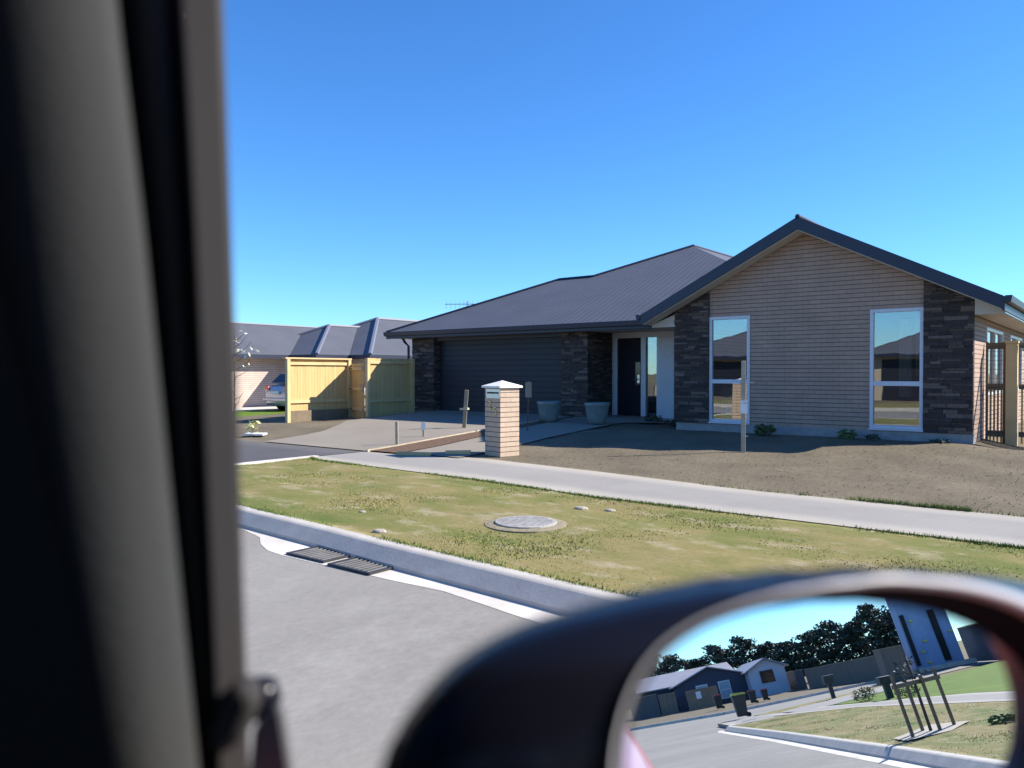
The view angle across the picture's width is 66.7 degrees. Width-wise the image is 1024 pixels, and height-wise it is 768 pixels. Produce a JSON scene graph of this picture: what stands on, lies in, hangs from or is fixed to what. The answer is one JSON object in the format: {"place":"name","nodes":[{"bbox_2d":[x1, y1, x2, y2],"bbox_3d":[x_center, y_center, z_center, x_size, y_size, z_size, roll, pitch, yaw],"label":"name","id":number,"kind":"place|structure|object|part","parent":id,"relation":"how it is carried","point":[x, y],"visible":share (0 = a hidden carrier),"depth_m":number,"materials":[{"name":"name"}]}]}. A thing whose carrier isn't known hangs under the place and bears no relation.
{"place":"outdoors","nodes":[
{"label":"outdoors","id":0,"kind":"place"},
{"bbox_2d":[238,406,277,410],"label":"neighbour driveway","id":1,"kind":"structure","parent":0,"point":[256,408],"depth_m":31.86,"materials":[{"name":"concrete"}]},
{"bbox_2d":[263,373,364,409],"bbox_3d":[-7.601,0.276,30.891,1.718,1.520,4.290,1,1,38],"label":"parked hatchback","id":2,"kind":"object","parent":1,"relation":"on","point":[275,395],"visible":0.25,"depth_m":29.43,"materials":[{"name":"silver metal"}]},
{"bbox_3d":[-8.650,-0.201,29.556,1.100,0.350,0.375,1,1,38],"label":"rear window","id":3,"kind":"part","parent":2,"relation":"part of","materials":[{"name":"blue glass"}]},
{"bbox_2d":[235,317,419,407],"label":"neighbour house","id":4,"kind":"structure","parent":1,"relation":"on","point":[357,343],"depth_m":34.80,"materials":[{"name":"grey metal"}]},
{"bbox_2d":[238,409,284,416],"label":"neighbour lawn","id":5,"kind":"structure","parent":0,"point":[258,412],"depth_m":28.42,"materials":[{"name":"green plant"}]},
{"bbox_2d":[239,440,362,462],"bbox_3d":[-12.434,1.263,19.210,21.000,0.140,4.565,1,1,38],"label":"vehicle crossing","id":6,"kind":"object","parent":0,"point":[250,451],"visible":0.12,"depth_m":14.47,"materials":[{"name":"concrete"}]},
{"bbox_2d":[239,455,316,464],"bbox_3d":[-4.502,1.329,12.304,0.130,0.112,3.450,1,1,38],"label":"crossing edge","id":7,"kind":"object","parent":6,"relation":"on","point":[263,461],"visible":0.14,"depth_m":12.92,"materials":[{"name":"concrete"}]},
{"bbox_2d":[242,529,530,767],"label":"road","id":8,"kind":"structure","parent":0,"point":[355,664],"depth_m":4.58,"materials":[{"name":"grey asphalt"}]},
{"bbox_2d":[241,527,553,619],"bbox_3d":[10.607,1.631,-3.230,43.020,0.001,0.803,1,1,40],"label":"gutter channel","id":9,"kind":"object","parent":8,"relation":"on","point":[278,545],"visible":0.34,"depth_m":5.88,"materials":[{"name":"concrete"}]},
{"bbox_2d":[286,546,349,562],"bbox_3d":[-1.677,1.484,6.790,0.520,0.013,0.330,1,1,38],"label":"drain grate","id":10,"kind":"object","parent":9,"relation":"on","point":[319,554],"visible":0.99,"depth_m":6.77,"materials":[{"name":"metal"}]},
{"bbox_2d":[327,557,392,574],"bbox_3d":[-1.228,1.489,6.390,0.520,0.013,0.306,1,1,38],"label":"drain grate","id":11,"kind":"object","parent":9,"relation":"on","point":[361,565],"visible":0.98,"depth_m":6.36,"materials":[{"name":"metal"}]},
{"bbox_2d":[241,505,620,611],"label":"kerb","id":12,"kind":"structure","parent":8,"relation":"on","point":[538,591],"depth_m":6.07,"materials":[{"name":"grey concrete"}]},
{"bbox_2d":[0,0,1023,767],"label":"red car","id":13,"kind":"object","parent":8,"relation":"on","point":[122,634],"visible":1,"depth_m":0.35,"materials":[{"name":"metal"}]},
{"bbox_3d":[-0.161,0.015,0.421,0.042,0.651,0.091,0,1,-24],"label":"window frame","id":14,"kind":"part","parent":13,"relation":"part of","materials":[{"name":"black rubber"}]},
{"bbox_2d":[265,411,570,450],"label":"driveway","id":15,"kind":"structure","parent":0,"point":[364,434],"depth_m":18.09,"materials":[{"name":"grey concrete"}]},
{"bbox_2d":[238,402,656,455],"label":"side lot","id":16,"kind":"structure","parent":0,"point":[274,426],"depth_m":19.86,"materials":[{"name":"soil"}]},
{"bbox_2d":[235,330,259,402],"bbox_3d":[-6.200,-0.014,17.817,0.765,2.551,0.478,0,1,-28],"label":"young tree","id":17,"kind":"object","parent":16,"relation":"on","point":[241,350],"visible":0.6,"depth_m":17.83,"materials":[{"name":"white plant"}]},
{"bbox_2d":[244,420,260,436],"bbox_3d":[-5.853,1.022,17.631,0.339,0.424,0.262,0,1,11],"label":"plant","id":18,"kind":"object","parent":16,"relation":"on","point":[250,425],"visible":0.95,"depth_m":17.59,"materials":[{"name":"green plant"}]},
{"bbox_2d":[243,433,266,434],"bbox_3d":[-5.834,1.133,17.685,0.574,0.040,0.310,0,1,14],"label":"white board","id":19,"kind":"object","parent":16,"relation":"on","point":[255,434],"visible":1,"depth_m":17.60,"materials":[{"name":"wood"}]},
{"bbox_2d":[282,357,351,422],"bbox_3d":[-5.686,0.224,22.849,0.170,1.980,2.380,1,1,38],"label":"timber fence","id":20,"kind":"object","parent":16,"relation":"on","point":[317,390],"visible":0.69,"depth_m":22.81,"materials":[{"name":"yellow wood"}]},
{"bbox_2d":[350,364,364,417],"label":"timber gate","id":21,"kind":"structure","parent":20,"relation":"attached to","point":[357,408],"depth_m":23.21,"materials":[{"name":"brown wood"}]},
{"bbox_2d":[365,358,414,417],"bbox_3d":[-3.638,0.220,23.319,0.117,1.976,1.841,1,1,40],"label":"timber fence","id":22,"kind":"object","parent":16,"relation":"on","point":[389,386],"visible":0.77,"depth_m":23.32,"materials":[{"name":"yellow wood"}]},
{"bbox_2d":[395,421,397,444],"bbox_3d":[-2.269,0.998,15.315,0.064,0.522,0.064,0,1,0],"label":"survey peg","id":23,"kind":"object","parent":16,"relation":"on","point":[396,432],"visible":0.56,"depth_m":15.29,"materials":[{"name":"grey wood"}]},
{"bbox_2d":[421,422,425,436],"bbox_3d":[-1.885,0.998,16.585,0.100,0.384,0.073,0,1,0],"label":"survey peg","id":24,"kind":"object","parent":16,"relation":"on","point":[423,426],"visible":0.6,"depth_m":16.55,"materials":[{"name":"white wood"}]},
{"bbox_2d":[366,420,540,451],"bbox_3d":[-0.824,1.081,17.101,0.167,0.380,6.667,1,1,35],"label":"timber edging","id":25,"kind":"object","parent":16,"relation":"on","point":[368,450],"visible":0.27,"depth_m":15.84,"materials":[{"name":"brown wood"}]},
{"bbox_2d":[460,390,468,427],"bbox_3d":[-1.110,0.616,18.191,0.206,0.957,0.118,0,1,21],"label":"garden stake","id":26,"kind":"object","parent":16,"relation":"on","point":[465,408],"visible":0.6,"depth_m":18.15,"materials":[{"name":"grey wood"}]},
{"bbox_2d":[371,418,562,452],"bbox_3d":[-0.437,1.049,16.965,0.794,0.288,6.848,1,1,34],"label":"garden bed","id":27,"kind":"object","parent":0,"point":[428,443],"visible":0.69,"depth_m":15.39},
{"bbox_2d":[537,401,560,421],"bbox_3d":[0.907,0.672,19.078,0.600,0.505,0.600,1,1,38],"label":"plant pot","id":28,"kind":"object","parent":27,"relation":"on","point":[548,411],"visible":1,"depth_m":18.87,"materials":[{"name":"ceramic"}]},
{"bbox_2d":[410,415,669,457],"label":"entry path","id":29,"kind":"structure","parent":0,"point":[539,431],"depth_m":17.01,"materials":[{"name":"grey concrete"}]},
{"bbox_2d":[396,450,470,455],"bbox_3d":[-1.398,1.221,13.736,1.337,0.100,0.198,0,1,3],"label":"timber offcut","id":30,"kind":"object","parent":29,"relation":"on","point":[430,453],"visible":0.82,"depth_m":13.72,"materials":[{"name":"brown wood"}]},
{"bbox_2d":[584,402,609,423],"bbox_3d":[1.998,0.687,18.281,0.600,0.505,0.600,1,1,38],"label":"plant pot","id":31,"kind":"object","parent":29,"relation":"on","point":[596,412],"visible":1,"depth_m":18.07,"materials":[{"name":"ceramic"}]},
{"bbox_2d":[223,0,1023,326],"label":"sky","id":32,"kind":"structure","parent":0,"point":[399,159],"materials":[{"name":"blue"}]},
{"bbox_2d":[240,456,1023,593],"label":"verge","id":33,"kind":"structure","parent":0,"point":[718,553],"depth_m":7.09,"materials":[{"name":"green plant"}]},
{"bbox_2d":[372,529,386,532],"bbox_3d":[-1.210,1.349,7.130,0.128,0.035,0.106,0,1,14],"label":"stone","id":34,"kind":"object","parent":33,"relation":"on","point":[379,530],"visible":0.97,"depth_m":7.09,"materials":[{"name":"white stone"}]},
{"bbox_2d":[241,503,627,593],"bbox_3d":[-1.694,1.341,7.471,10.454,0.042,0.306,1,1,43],"label":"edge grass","id":35,"kind":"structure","parent":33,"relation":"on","point":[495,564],"depth_m":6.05,"materials":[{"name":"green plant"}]},
{"bbox_2d":[485,515,566,532],"bbox_3d":[0.135,1.365,7.518,0.800,0.089,0.800,1,1,38],"label":"manhole cover","id":36,"kind":"object","parent":33,"relation":"on","point":[526,524],"visible":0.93,"depth_m":7.37,"materials":[{"name":"concrete"}]},
{"bbox_2d":[574,506,587,509],"bbox_3d":[0.743,1.332,8.328,0.146,0.040,0.121,0,1,14],"label":"stone","id":37,"kind":"object","parent":33,"relation":"on","point":[580,508],"visible":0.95,"depth_m":8.29,"materials":[{"name":"white stone"}]},
{"bbox_2d":[315,452,1023,546],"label":"footpath","id":38,"kind":"structure","parent":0,"point":[997,528],"depth_m":8.99,"materials":[{"name":"grey concrete"}]},
{"bbox_2d":[375,413,1023,515],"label":"front lot","id":39,"kind":"structure","parent":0,"point":[896,476],"depth_m":12.16,"materials":[{"name":"soil"}]},
{"bbox_2d":[481,381,522,457],"bbox_3d":[-0.175,0.652,13.702,0.516,1.430,0.516,-1,1,-40],"label":"brick letterbox","id":40,"kind":"object","parent":39,"relation":"on","point":[501,418],"visible":0.96,"depth_m":13.54,"materials":[{"name":"brick"}]},
{"bbox_2d":[525,381,531,429],"bbox_3d":[0.363,0.517,17.215,0.140,1.161,0.052,0,1,0],"label":"garden stake","id":41,"kind":"object","parent":39,"relation":"on","point":[528,389],"visible":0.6,"depth_m":17.18,"materials":[{"name":"grey wood"}]},
{"bbox_2d":[644,413,662,421],"bbox_3d":[3.503,0.847,19.198,0.525,0.250,0.406,0,1,20],"label":"shrub","id":42,"kind":"object","parent":39,"relation":"on","point":[656,417],"visible":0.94,"depth_m":19.15,"materials":[{"name":"green plant"}]},
{"bbox_2d":[665,420,675,426],"bbox_3d":[3.869,0.929,18.369,0.580,0.216,0.436,1,1,38],"label":"shrub","id":43,"kind":"object","parent":39,"relation":"on","point":[672,422],"visible":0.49,"depth_m":18.38,"materials":[{"name":"green plant"}]},
{"bbox_2d":[383,214,1023,443],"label":"brick house","id":44,"kind":"structure","parent":39,"relation":"on","point":[821,330],"depth_m":16.91,"materials":[{"name":"beige brick"}]},
{"bbox_2d":[445,300,472,308],"bbox_3d":[-2.076,-1.252,32.631,1.482,4.530,0.055,0,1,3],"label":"tv antenna","id":45,"kind":"object","parent":44,"relation":"on","point":[459,304],"visible":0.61,"depth_m":32.59,"materials":[{"name":"metal"}]},
{"bbox_2d":[440,337,561,414],"bbox_3d":[-0.348,-0.233,22.261,4.670,2.110,0.060,1,1,38],"label":"garage door","id":46,"kind":"structure","parent":44,"relation":"in","point":[470,365],"depth_m":22.24,"materials":[{"name":"black metal"}]},
{"bbox_2d":[618,338,640,415],"bbox_3d":[3.133,-0.175,20.741,0.720,2.095,0.134,1,1,38],"label":"front door","id":47,"kind":"structure","parent":44,"relation":"in","point":[629,349],"depth_m":20.75,"materials":[{"name":"wood"}]},
{"bbox_2d":[708,315,749,424],"bbox_3d":[4.678,-0.299,16.732,0.930,2.310,0.130,1,1,38],"label":"window","id":48,"kind":"structure","parent":44,"relation":"in","point":[711,319],"depth_m":16.80,"materials":[{"name":"white metal"}]},
{"bbox_2d":[868,307,923,431],"bbox_3d":[7.261,-0.272,14.695,0.950,2.310,0.130,1,1,38],"label":"window","id":49,"kind":"structure","parent":44,"relation":"in","point":[873,383],"depth_m":14.71,"materials":[{"name":"white metal"}]},
{"bbox_2d":[986,327,1002,394],"bbox_3d":[10.023,-0.457,16.207,0.090,1.340,2.530,1,1,38],"label":"window","id":50,"kind":"structure","parent":44,"relation":"in","point":[992,335],"depth_m":16.17,"materials":[{"name":"white glass"}]},
{"bbox_2d":[1010,335,1021,390],"bbox_3d":[12.498,-0.499,19.342,0.090,1.340,2.600,1,1,38],"label":"window","id":51,"kind":"structure","parent":44,"relation":"in","point":[1012,338],"depth_m":20.29,"materials":[{"name":"white glass"}]},
{"bbox_2d":[740,361,753,452],"bbox_3d":[4.018,0.413,13.341,0.232,1.620,0.081,0,1,0],"label":"tree stake","id":52,"kind":"object","parent":39,"relation":"on","point":[744,404],"visible":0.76,"depth_m":13.33,"materials":[{"name":"brown wood"}]},
{"bbox_2d":[501,429,1023,512],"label":"soil clods","id":53,"kind":"object","parent":39,"relation":"on","point":[804,467],"visible":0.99,"depth_m":12.10,"materials":[{"name":"brown soil"}]},
{"bbox_2d":[753,423,775,435],"bbox_3d":[5.141,0.938,15.840,0.493,0.277,0.411,1,1,38],"label":"shrub","id":54,"kind":"object","parent":39,"relation":"on","point":[769,428],"visible":1,"depth_m":15.79,"materials":[{"name":"green plant"}]},
{"bbox_2d":[837,429,857,438],"bbox_3d":[6.445,0.975,14.960,0.396,0.242,0.360,1,1,38],"label":"shrub","id":55,"kind":"object","parent":39,"relation":"on","point":[843,433],"visible":0.97,"depth_m":14.92,"materials":[{"name":"green plant"}]},
{"bbox_2d":[702,482,1023,516],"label":"edge grass","id":56,"kind":"structure","parent":39,"relation":"on","point":[991,512],"depth_m":8.44,"materials":[{"name":"green plant"}]},
{"bbox_2d":[865,434,879,439],"bbox_3d":[6.836,1.009,14.735,0.300,0.161,0.262,1,1,38],"label":"shrub","id":57,"kind":"object","parent":39,"relation":"on","point":[874,436],"visible":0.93,"depth_m":14.69,"materials":[{"name":"green plant"}]},
{"bbox_2d":[796,490,974,511],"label":"edge grass","id":58,"kind":"structure","parent":39,"relation":"on","point":[960,508],"depth_m":8.48,"materials":[{"name":"green plant"}]},
{"bbox_2d":[929,437,951,443],"bbox_3d":[7.696,1.030,13.977,0.388,0.142,0.368,1,1,38],"label":"shrub","id":59,"kind":"object","parent":39,"relation":"on","point":[941,441],"visible":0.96,"depth_m":13.94,"materials":[{"name":"green plant"}]},
{"bbox_2d":[1005,341,1019,445],"bbox_3d":[9.480,0.217,14.752,0.220,2.070,0.220,1,1,38],"label":"timber post","id":60,"kind":"object","parent":39,"relation":"on","point":[1011,397],"visible":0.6,"depth_m":14.68,"materials":[{"name":"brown wood"}]},
{"bbox_2d":[985,342,1005,443],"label":"gate","id":61,"kind":"structure","parent":60,"relation":"attached to","point":[994,433],"depth_m":14.91,"materials":[{"name":"wood"}]},
{"bbox_2d":[1018,343,1023,443],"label":"side fence","id":62,"kind":"object","parent":39,"relation":"on","point":[1021,388],"visible":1,"depth_m":14.66,"materials":[{"name":"wood"}]}
]}

